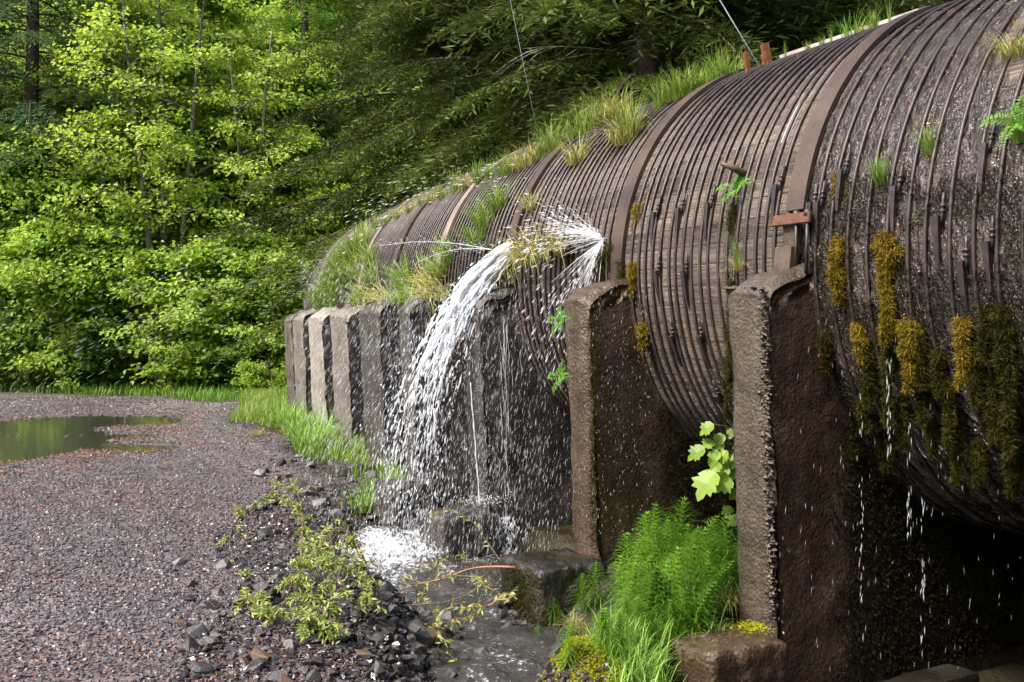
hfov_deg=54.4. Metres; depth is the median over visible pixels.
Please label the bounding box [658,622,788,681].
concrete footing
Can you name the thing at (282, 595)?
rock
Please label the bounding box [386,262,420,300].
grass tuft
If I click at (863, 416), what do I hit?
moss clump
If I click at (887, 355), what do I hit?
moss clump
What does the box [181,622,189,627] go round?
rock
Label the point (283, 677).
rock
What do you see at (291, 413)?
grass tuft
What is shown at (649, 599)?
horsetail plant
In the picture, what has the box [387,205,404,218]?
grass tuft
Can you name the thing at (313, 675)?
rock
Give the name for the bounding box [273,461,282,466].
rock
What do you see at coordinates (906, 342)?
moss clump
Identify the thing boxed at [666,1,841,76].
conifer tree
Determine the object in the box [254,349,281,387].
shrub
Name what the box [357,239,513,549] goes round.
water gush
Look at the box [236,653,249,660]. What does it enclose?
rock
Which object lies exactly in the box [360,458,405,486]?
grass tuft
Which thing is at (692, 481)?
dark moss
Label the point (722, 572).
horsetail plant
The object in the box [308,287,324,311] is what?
grass tuft
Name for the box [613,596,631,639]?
horsetail plant
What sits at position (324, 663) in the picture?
rock
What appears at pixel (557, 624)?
rock
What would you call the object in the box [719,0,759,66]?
guy wire
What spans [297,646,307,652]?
rock
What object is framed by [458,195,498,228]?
grass tuft
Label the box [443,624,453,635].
rock
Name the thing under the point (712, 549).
horsetail plant
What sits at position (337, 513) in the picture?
rock
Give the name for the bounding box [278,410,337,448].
grass tuft
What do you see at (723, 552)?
horsetail plant
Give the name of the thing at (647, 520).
horsetail plant
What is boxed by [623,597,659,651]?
horsetail plant
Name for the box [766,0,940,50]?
conifer tree
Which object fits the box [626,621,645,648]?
horsetail plant
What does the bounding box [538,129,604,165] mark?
grass tuft
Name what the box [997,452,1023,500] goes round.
moss clump
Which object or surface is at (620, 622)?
horsetail plant
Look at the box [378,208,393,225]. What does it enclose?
grass tuft
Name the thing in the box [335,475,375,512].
grass tuft
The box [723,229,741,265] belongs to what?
grass tuft
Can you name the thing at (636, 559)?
horsetail plant
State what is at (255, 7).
broadleaf tree
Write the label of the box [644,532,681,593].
horsetail plant
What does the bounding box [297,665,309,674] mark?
rock
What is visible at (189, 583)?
rock
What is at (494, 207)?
grass tuft
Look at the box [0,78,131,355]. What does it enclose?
broadleaf tree
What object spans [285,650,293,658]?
rock
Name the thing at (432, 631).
rock
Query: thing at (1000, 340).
moss clump
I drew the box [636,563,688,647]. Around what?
horsetail plant
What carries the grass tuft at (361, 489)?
on the ground at (546, 537)
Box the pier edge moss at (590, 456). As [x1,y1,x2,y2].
[585,312,598,545]
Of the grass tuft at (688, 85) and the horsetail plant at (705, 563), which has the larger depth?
the grass tuft at (688, 85)
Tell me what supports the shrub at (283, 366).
on the ground at (546, 537)
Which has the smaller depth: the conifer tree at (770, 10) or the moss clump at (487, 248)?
the moss clump at (487, 248)
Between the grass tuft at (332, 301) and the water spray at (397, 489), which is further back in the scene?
the grass tuft at (332, 301)
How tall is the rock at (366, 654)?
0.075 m
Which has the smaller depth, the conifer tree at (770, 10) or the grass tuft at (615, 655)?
the grass tuft at (615, 655)
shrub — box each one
[0,320,52,389]
[43,312,153,391]
[133,331,203,389]
[158,344,221,388]
[174,327,263,390]
[217,476,322,627]
[225,358,286,392]
[233,299,298,386]
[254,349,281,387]
[260,346,286,384]
[272,517,387,648]
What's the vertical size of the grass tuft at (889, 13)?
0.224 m
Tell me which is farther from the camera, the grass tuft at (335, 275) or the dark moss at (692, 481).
the grass tuft at (335, 275)
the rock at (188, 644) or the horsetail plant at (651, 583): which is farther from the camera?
the horsetail plant at (651, 583)
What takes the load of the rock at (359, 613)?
on the ground at (546, 537)
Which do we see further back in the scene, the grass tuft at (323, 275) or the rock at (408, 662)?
the grass tuft at (323, 275)
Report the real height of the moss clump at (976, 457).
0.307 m
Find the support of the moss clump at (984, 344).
hanging from the wooden pipe
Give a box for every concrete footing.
[308,441,353,450]
[326,458,380,476]
[373,477,436,525]
[418,503,499,558]
[500,547,607,626]
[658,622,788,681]
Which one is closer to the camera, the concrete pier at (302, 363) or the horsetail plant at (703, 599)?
the horsetail plant at (703, 599)
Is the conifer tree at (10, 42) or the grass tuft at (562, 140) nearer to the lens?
the grass tuft at (562, 140)
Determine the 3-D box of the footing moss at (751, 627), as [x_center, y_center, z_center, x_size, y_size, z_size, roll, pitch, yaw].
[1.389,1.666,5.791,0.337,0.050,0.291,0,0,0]
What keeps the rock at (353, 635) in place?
on the gravel at (241, 563)
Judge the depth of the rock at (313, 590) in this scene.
6.45 m
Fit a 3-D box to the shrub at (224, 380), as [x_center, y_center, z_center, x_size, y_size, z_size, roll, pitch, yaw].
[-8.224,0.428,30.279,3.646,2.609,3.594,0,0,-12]
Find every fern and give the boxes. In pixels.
[547,304,569,335]
[547,360,571,389]
[716,174,755,205]
[979,95,1023,147]
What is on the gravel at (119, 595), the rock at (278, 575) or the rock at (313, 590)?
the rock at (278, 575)
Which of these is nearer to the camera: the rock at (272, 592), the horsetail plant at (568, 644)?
the horsetail plant at (568, 644)
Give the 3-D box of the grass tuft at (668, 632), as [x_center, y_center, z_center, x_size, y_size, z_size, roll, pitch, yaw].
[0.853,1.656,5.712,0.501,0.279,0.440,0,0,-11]
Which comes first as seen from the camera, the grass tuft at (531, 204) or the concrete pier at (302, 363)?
the grass tuft at (531, 204)
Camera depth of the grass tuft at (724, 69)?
8.46 m
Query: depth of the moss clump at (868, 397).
5.90 m
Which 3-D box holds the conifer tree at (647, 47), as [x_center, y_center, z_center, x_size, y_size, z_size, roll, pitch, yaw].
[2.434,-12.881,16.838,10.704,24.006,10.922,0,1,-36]
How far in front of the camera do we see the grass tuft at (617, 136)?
8.51 m
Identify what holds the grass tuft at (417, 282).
on the wooden pipe
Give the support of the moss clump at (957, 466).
hanging from the wooden pipe
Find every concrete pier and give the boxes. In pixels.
[284,310,305,405]
[292,308,316,415]
[308,305,338,425]
[330,304,364,443]
[359,299,405,471]
[399,293,470,507]
[465,287,571,549]
[564,278,737,567]
[725,263,1023,681]
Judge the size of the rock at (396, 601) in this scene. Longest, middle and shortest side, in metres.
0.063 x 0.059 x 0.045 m
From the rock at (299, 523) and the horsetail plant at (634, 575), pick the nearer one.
the horsetail plant at (634, 575)
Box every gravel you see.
[0,396,290,456]
[0,433,612,681]
[167,494,614,681]
[332,531,568,681]
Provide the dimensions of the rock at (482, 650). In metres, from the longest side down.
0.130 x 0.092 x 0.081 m
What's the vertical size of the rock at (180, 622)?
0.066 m
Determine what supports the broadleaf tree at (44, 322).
on the ground at (546, 537)
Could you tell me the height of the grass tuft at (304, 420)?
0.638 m
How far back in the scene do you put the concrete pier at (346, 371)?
14.36 m
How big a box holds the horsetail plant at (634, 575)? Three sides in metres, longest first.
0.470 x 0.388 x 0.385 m
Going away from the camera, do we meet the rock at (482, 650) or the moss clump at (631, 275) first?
the rock at (482, 650)
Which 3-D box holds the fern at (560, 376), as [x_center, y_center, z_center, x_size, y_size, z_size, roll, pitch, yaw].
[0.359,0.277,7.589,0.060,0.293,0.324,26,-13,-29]
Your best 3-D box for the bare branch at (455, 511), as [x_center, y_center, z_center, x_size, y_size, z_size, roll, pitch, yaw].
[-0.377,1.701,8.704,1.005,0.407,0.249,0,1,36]
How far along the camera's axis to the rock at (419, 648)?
6.26 m
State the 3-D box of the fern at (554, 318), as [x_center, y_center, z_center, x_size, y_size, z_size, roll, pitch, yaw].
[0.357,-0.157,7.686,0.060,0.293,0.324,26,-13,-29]
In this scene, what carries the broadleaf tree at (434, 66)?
on the ground at (546, 537)
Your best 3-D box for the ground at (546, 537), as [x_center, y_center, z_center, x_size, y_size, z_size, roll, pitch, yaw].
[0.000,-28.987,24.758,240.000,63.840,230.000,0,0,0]
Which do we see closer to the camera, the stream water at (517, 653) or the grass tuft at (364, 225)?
the stream water at (517, 653)
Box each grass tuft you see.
[250,427,263,435]
[252,390,299,423]
[270,395,315,427]
[276,403,333,429]
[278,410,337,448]
[279,399,325,433]
[298,402,345,441]
[300,282,321,308]
[303,278,325,303]
[308,256,333,288]
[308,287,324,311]
[310,263,332,291]
[310,278,338,307]
[310,281,336,304]
[316,249,342,281]
[318,260,343,295]
[320,241,345,271]
[321,250,348,282]
[322,240,352,268]
[326,227,360,264]
[328,225,370,260]
[330,246,359,282]
[334,220,374,252]
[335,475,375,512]
[336,284,363,305]
[340,274,367,303]
[340,472,373,501]
[341,475,374,513]
[344,253,380,285]
[345,235,378,266]
[351,470,403,496]
[353,261,383,319]
[356,218,369,233]
[356,276,394,314]
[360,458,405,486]
[364,212,379,230]
[372,462,405,479]
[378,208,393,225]
[378,250,407,283]
[379,271,410,307]
[383,255,411,290]
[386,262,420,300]
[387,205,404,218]
[392,249,435,298]
[395,274,443,310]
[397,195,417,216]
[405,275,454,322]
[409,240,448,279]
[409,259,445,307]
[413,188,427,207]
[416,185,437,204]
[422,228,454,264]
[429,181,449,199]
[440,164,462,194]
[441,167,475,191]
[451,214,486,247]
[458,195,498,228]
[461,157,483,185]
[470,251,520,287]
[475,157,494,181]
[475,175,515,211]
[478,228,540,289]
[488,216,563,293]
[490,147,527,175]
[490,156,505,177]
[497,146,535,171]
[499,134,548,170]
[512,184,545,216]
[522,221,589,272]
[526,124,547,158]
[532,114,565,153]
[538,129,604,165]
[548,125,568,144]
[552,607,593,634]
[557,106,578,140]
[560,99,599,136]
[566,599,645,658]
[577,88,637,125]
[577,611,661,667]
[578,90,607,130]
[578,94,658,149]
[581,617,673,674]
[590,605,673,649]
[590,619,676,680]
[592,83,650,123]
[596,80,657,141]
[607,603,682,647]
[626,614,693,670]
[628,614,705,651]
[639,63,675,109]
[650,59,705,102]
[653,56,713,97]
[674,63,715,88]
[692,59,724,82]
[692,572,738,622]
[693,41,731,80]
[697,42,755,77]
[706,39,736,76]
[718,255,750,277]
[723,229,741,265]
[802,40,810,49]
[816,31,826,44]
[825,5,878,37]
[828,21,835,41]
[852,21,867,32]
[855,2,883,28]
[857,147,890,185]
[885,2,892,21]
[912,115,941,155]
[965,21,1023,62]
[994,96,1023,143]
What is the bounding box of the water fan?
[492,178,605,379]
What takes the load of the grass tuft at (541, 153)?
on the wooden pipe
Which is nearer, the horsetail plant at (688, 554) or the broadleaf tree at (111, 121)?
the horsetail plant at (688, 554)
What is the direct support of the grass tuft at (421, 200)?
on the wooden pipe
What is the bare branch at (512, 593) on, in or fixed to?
on the ground at (546, 537)
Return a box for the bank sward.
[581,572,737,681]
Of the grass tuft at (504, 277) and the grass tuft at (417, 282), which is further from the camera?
the grass tuft at (417, 282)
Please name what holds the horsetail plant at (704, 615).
on the ground at (546, 537)
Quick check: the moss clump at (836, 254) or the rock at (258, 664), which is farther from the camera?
the moss clump at (836, 254)
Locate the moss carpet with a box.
[536,634,627,681]
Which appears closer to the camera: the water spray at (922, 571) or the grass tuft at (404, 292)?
the water spray at (922, 571)
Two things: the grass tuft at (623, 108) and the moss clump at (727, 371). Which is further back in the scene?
the grass tuft at (623, 108)
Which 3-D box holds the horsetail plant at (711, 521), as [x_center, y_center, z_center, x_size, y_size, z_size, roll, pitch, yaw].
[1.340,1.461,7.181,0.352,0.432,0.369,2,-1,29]
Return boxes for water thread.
[451,383,511,506]
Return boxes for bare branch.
[400,558,487,613]
[401,550,517,642]
[407,546,515,582]
[410,595,513,630]
[420,509,500,560]
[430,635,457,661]
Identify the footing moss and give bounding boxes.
[482,557,554,629]
[724,620,783,634]
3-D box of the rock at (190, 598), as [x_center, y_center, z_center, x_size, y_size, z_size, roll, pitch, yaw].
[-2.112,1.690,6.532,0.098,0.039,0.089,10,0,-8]
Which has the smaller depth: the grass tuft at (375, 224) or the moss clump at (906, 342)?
the moss clump at (906, 342)
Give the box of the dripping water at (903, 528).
[811,388,1021,681]
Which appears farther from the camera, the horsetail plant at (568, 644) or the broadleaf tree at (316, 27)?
the broadleaf tree at (316, 27)
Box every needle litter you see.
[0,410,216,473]
[419,1,1021,310]
[689,618,777,642]
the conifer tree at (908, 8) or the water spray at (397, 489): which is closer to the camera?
the water spray at (397, 489)
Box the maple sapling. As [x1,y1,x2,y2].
[688,421,736,526]
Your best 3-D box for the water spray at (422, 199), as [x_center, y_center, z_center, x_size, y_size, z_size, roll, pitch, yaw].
[-0.652,-1.553,10.581,2.468,1.306,1.187,0,0,0]
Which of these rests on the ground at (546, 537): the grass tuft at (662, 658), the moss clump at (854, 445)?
the grass tuft at (662, 658)
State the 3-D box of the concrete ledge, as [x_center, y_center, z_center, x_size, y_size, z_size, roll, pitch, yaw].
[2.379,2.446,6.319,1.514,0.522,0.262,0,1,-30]
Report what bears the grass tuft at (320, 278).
on the wooden pipe
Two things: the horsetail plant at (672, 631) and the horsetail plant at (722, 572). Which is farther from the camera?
the horsetail plant at (722, 572)
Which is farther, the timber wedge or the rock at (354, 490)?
the rock at (354, 490)
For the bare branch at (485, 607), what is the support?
attached to the bare branch at (512, 593)
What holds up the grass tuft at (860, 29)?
on the wooden pipe
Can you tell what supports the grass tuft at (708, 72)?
on the wooden pipe
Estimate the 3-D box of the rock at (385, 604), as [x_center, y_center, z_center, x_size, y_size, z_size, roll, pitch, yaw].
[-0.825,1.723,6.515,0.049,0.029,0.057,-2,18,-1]
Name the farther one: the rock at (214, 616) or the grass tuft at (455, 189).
the grass tuft at (455, 189)
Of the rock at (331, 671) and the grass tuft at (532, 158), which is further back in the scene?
the grass tuft at (532, 158)
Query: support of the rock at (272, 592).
on the ground at (546, 537)
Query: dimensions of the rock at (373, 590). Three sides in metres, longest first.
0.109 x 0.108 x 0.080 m
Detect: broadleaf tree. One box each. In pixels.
[0,0,49,71]
[0,0,106,90]
[0,0,218,390]
[0,30,25,89]
[0,77,180,378]
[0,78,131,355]
[0,108,111,354]
[0,215,149,389]
[0,230,174,389]
[1,62,66,103]
[5,0,296,316]
[11,264,133,389]
[15,0,307,391]
[19,0,385,252]
[72,224,315,389]
[98,50,318,358]
[128,23,416,241]
[137,28,353,325]
[147,232,328,391]
[199,0,327,32]
[200,129,352,324]
[225,0,433,228]
[265,144,414,367]
[322,0,434,143]
[334,83,492,231]
[356,12,529,120]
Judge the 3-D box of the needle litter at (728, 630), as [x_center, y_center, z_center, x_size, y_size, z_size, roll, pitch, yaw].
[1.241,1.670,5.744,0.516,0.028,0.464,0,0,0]
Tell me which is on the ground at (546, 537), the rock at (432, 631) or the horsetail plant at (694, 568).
the horsetail plant at (694, 568)
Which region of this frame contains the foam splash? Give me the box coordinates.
[339,529,448,562]
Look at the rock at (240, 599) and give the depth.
6.32 m
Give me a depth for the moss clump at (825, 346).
6.14 m
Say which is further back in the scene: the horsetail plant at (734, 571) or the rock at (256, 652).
the horsetail plant at (734, 571)
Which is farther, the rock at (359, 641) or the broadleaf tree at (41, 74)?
the broadleaf tree at (41, 74)
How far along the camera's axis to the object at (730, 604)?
6.34 m
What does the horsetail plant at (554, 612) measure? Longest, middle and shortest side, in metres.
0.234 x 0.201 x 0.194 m
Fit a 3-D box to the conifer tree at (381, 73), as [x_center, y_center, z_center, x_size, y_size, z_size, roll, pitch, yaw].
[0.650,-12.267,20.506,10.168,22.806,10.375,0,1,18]
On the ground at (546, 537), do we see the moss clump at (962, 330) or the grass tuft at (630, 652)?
the grass tuft at (630, 652)
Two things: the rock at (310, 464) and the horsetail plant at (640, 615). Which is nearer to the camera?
the horsetail plant at (640, 615)
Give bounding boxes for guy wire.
[510,0,539,141]
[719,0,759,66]
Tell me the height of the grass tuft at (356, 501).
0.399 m
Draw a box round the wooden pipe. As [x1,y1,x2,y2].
[304,0,1023,534]
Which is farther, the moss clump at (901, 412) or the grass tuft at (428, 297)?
the grass tuft at (428, 297)
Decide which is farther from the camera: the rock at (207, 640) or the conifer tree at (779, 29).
the conifer tree at (779, 29)
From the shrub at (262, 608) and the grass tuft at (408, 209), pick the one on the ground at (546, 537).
the shrub at (262, 608)
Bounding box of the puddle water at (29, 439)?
[0,415,181,464]
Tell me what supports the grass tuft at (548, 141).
on the wooden pipe
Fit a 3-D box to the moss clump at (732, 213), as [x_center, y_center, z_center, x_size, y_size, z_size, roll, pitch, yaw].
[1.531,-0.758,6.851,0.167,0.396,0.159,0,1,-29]
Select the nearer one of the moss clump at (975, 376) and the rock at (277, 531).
the moss clump at (975, 376)
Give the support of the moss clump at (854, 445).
hanging from the wooden pipe
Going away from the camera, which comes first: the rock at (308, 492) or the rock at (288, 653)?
the rock at (288, 653)
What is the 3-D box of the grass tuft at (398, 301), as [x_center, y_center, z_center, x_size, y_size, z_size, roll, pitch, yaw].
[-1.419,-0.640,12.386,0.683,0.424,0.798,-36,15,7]
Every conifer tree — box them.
[0,0,40,80]
[0,0,67,364]
[0,0,162,389]
[0,2,57,81]
[198,0,271,39]
[211,0,614,368]
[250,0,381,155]
[312,0,437,174]
[319,0,742,219]
[340,0,527,215]
[351,0,948,201]
[404,0,953,141]
[608,0,845,72]
[665,0,952,44]
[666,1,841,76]
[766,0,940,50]
[880,0,949,18]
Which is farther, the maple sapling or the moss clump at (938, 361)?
the maple sapling
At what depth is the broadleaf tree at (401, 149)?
32.74 m
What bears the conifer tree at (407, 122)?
on the ground at (546, 537)
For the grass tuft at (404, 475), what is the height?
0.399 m
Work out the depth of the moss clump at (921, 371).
5.55 m
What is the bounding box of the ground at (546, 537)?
[0,5,1023,681]
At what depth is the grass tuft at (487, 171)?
11.19 m
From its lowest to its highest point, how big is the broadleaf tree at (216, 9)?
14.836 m
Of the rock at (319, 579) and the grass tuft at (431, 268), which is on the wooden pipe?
the grass tuft at (431, 268)
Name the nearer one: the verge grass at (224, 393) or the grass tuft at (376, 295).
the grass tuft at (376, 295)
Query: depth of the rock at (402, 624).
6.60 m
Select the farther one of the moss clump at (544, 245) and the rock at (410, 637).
the moss clump at (544, 245)
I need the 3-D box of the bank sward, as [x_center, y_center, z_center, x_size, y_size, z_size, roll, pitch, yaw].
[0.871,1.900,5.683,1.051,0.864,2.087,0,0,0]
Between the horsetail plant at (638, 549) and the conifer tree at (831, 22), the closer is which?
the horsetail plant at (638, 549)
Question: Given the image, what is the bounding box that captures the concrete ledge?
[878,664,978,681]
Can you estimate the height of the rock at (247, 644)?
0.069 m
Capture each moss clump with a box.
[483,241,493,257]
[536,235,549,262]
[562,241,576,266]
[594,251,605,281]
[602,241,612,272]
[614,259,625,278]
[624,260,638,299]
[629,202,644,236]
[634,319,651,353]
[719,324,733,420]
[723,276,736,363]
[724,201,739,253]
[815,330,835,374]
[825,231,847,305]
[829,170,843,198]
[847,322,870,364]
[847,429,860,463]
[853,391,874,435]
[856,345,877,410]
[869,227,904,349]
[875,435,895,476]
[876,346,898,430]
[892,392,913,454]
[894,316,923,395]
[910,376,933,427]
[911,330,930,392]
[923,416,942,457]
[926,346,948,400]
[938,373,962,451]
[946,410,968,486]
[949,314,974,391]
[964,338,986,411]
[964,437,990,486]
[973,301,995,365]
[981,375,1001,448]
[985,301,1011,379]
[995,323,1021,421]
[996,398,1023,463]
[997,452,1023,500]
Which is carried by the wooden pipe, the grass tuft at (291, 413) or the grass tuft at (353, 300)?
the grass tuft at (353, 300)
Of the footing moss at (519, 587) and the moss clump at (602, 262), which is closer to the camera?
the footing moss at (519, 587)
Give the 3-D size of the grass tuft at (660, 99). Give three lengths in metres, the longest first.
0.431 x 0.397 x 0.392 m
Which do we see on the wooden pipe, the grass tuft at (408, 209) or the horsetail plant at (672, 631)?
the grass tuft at (408, 209)
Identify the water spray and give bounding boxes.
[342,139,556,253]
[370,329,481,548]
[859,397,863,602]
[886,358,891,457]
[907,425,911,538]
[920,502,924,642]
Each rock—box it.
[172,557,187,565]
[176,618,190,626]
[178,636,200,652]
[181,580,198,587]
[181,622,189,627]
[183,595,196,601]
[184,623,207,638]
[187,661,213,674]
[201,646,213,654]
[202,636,220,646]
[205,600,224,609]
[209,612,221,620]
[209,630,220,639]
[209,663,216,673]
[211,587,222,595]
[215,559,231,568]
[227,653,236,661]
[233,597,250,606]
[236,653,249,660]
[239,641,253,648]
[248,658,267,671]
[250,646,271,660]
[252,581,269,592]
[253,468,265,476]
[254,575,264,582]
[254,626,266,631]
[255,504,267,510]
[255,631,265,636]
[257,528,272,537]
[259,588,280,602]
[266,669,287,681]
[268,499,280,504]
[271,572,284,578]
[272,474,280,480]
[272,529,281,534]
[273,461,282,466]
[273,633,280,639]
[276,585,287,591]
[278,672,295,681]
[279,458,286,464]
[279,590,288,600]
[283,639,298,648]
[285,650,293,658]
[293,480,306,487]
[295,519,309,525]
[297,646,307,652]
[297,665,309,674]
[298,488,314,495]
[298,655,324,666]
[301,587,321,598]
[305,461,315,467]
[305,669,321,681]
[306,575,333,589]
[306,636,314,641]
[308,485,318,495]
[309,630,328,642]
[312,486,323,491]
[312,498,326,507]
[318,661,328,666]
[319,495,328,499]
[323,666,336,675]
[330,509,343,519]
[338,625,356,641]
[348,475,357,482]
[350,610,364,616]
[352,486,361,493]
[352,588,362,598]
[353,649,371,659]
[356,637,362,647]
[359,501,373,510]
[364,470,375,478]
[364,587,377,595]
[366,514,376,520]
[371,633,383,644]
[374,659,385,674]
[381,591,393,601]
[382,602,389,607]
[383,623,395,633]
[386,603,397,613]
[388,617,399,625]
[388,654,397,662]
[389,646,401,654]
[392,598,399,604]
[392,614,406,629]
[394,634,398,640]
[404,660,410,667]
[405,619,432,652]
[406,634,413,641]
[407,623,421,632]
[407,641,419,654]
[407,654,414,659]
[415,643,425,653]
[419,607,425,613]
[419,609,431,619]
[426,628,438,639]
[431,648,441,659]
[438,610,452,618]
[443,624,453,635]
[446,664,459,673]
[449,669,458,677]
[456,634,462,638]
[457,676,474,681]
[460,653,471,659]
[473,647,487,652]
[494,601,501,607]
[498,609,507,616]
[499,595,512,605]
[554,621,562,626]
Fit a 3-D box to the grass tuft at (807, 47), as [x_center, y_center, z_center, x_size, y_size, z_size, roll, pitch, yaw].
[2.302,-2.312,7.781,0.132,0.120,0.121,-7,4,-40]
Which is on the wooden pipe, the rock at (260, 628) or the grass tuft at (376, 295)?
the grass tuft at (376, 295)
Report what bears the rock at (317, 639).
on the ground at (546, 537)
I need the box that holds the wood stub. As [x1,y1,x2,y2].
[720,162,746,177]
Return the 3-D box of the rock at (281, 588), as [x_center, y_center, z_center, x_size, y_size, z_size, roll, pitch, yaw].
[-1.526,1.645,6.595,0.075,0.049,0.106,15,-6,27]
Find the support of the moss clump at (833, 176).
attached to the wooden pipe
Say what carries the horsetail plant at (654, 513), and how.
on the ground at (546, 537)
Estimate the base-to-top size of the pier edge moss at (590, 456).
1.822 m
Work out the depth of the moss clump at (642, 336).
7.75 m
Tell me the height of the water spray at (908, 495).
0.636 m
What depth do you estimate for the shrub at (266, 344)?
29.05 m
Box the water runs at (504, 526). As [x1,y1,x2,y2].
[498,322,522,557]
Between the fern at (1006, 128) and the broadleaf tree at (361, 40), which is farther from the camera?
the broadleaf tree at (361, 40)
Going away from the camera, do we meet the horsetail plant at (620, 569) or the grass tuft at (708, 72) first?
the horsetail plant at (620, 569)
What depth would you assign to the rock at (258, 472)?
12.08 m
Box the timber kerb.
[780,5,929,57]
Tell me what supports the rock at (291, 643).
on the gravel at (241, 563)
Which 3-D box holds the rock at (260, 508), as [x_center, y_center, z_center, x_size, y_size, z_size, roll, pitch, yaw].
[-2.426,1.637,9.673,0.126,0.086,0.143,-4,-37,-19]
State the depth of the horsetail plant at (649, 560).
6.35 m
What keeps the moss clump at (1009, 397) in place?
hanging from the wooden pipe
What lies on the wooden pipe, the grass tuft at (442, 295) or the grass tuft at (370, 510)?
the grass tuft at (442, 295)
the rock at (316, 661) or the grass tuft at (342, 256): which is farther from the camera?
the grass tuft at (342, 256)
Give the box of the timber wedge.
[772,209,811,272]
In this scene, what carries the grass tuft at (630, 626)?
on the ground at (546, 537)
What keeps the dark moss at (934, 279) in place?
on the wooden pipe
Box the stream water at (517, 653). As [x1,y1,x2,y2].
[332,522,567,681]
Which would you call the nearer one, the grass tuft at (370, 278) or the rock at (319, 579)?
the rock at (319, 579)
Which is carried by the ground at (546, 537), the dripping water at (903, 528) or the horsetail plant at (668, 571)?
the horsetail plant at (668, 571)
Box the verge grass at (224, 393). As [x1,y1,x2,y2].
[0,380,286,401]
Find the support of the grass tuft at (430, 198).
on the wooden pipe
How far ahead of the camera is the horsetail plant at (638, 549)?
6.93 m
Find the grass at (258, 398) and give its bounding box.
[227,386,405,477]
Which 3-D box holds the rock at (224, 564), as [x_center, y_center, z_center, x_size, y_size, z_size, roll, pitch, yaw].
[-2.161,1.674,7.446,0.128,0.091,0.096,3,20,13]
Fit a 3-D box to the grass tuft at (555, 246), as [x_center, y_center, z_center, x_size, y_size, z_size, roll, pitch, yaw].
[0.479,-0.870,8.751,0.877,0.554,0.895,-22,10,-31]
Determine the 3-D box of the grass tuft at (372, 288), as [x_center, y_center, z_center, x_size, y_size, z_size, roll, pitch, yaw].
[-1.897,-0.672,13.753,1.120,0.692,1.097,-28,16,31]
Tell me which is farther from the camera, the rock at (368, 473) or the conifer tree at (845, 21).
the conifer tree at (845, 21)
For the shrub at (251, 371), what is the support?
on the ground at (546, 537)
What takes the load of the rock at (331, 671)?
on the ground at (546, 537)
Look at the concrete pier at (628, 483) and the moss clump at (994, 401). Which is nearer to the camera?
the moss clump at (994, 401)
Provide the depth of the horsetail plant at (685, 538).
7.44 m
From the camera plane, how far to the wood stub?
6.81 m
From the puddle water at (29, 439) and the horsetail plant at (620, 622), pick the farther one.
the puddle water at (29, 439)
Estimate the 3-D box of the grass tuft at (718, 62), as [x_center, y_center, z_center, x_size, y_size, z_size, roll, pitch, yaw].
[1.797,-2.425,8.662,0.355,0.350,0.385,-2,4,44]
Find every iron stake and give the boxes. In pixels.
[743,51,750,71]
[760,42,772,63]
[761,52,765,64]
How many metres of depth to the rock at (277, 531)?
8.86 m
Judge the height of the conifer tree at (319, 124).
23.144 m
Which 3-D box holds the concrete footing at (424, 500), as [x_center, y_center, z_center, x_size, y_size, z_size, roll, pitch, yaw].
[-1.153,1.812,10.768,0.596,0.635,0.596,0,1,-24]
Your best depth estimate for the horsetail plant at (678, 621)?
5.73 m
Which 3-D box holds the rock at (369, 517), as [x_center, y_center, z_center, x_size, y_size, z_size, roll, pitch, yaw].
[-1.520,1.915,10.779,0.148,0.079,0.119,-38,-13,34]
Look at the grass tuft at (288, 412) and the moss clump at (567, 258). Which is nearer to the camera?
the moss clump at (567, 258)
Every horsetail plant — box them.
[547,598,564,627]
[548,625,584,671]
[571,573,599,615]
[579,562,611,608]
[585,608,618,657]
[588,607,627,654]
[601,554,631,609]
[604,563,656,629]
[605,611,638,661]
[608,532,644,585]
[612,581,649,627]
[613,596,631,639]
[614,539,654,587]
[614,614,631,636]
[616,556,648,608]
[616,582,662,636]
[618,554,666,610]
[621,598,656,647]
[622,511,679,571]
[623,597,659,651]
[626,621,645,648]
[627,569,675,628]
[629,503,676,570]
[632,523,675,573]
[632,612,664,654]
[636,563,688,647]
[643,619,664,659]
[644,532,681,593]
[646,560,701,628]
[646,627,673,666]
[647,496,702,567]
[648,553,685,600]
[649,530,674,568]
[649,546,708,621]
[654,599,685,642]
[657,518,685,569]
[658,543,729,627]
[661,588,697,634]
[661,623,681,655]
[664,609,687,632]
[665,519,685,568]
[668,524,703,564]
[672,550,724,615]
[674,530,705,584]
[675,530,705,568]
[675,580,720,634]
[680,514,719,566]
[681,525,724,585]
[684,528,738,599]
[685,598,725,624]
[698,560,736,609]
[702,535,730,576]
[703,520,737,581]
[704,515,738,597]
[714,530,737,583]
[726,557,738,585]
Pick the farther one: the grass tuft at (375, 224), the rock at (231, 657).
the grass tuft at (375, 224)
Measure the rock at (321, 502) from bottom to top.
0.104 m
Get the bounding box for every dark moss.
[442,164,1023,517]
[628,376,737,558]
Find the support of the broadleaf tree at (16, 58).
on the ground at (546, 537)
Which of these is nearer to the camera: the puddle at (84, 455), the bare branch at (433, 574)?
the bare branch at (433, 574)
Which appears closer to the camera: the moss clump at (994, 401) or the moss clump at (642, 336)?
the moss clump at (994, 401)
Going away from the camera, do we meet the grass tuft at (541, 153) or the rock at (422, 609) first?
the rock at (422, 609)
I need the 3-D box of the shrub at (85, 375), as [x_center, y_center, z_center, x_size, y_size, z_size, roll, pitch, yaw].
[-12.094,0.342,30.720,3.774,2.740,3.829,0,0,10]
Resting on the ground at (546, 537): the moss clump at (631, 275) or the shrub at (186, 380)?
the shrub at (186, 380)

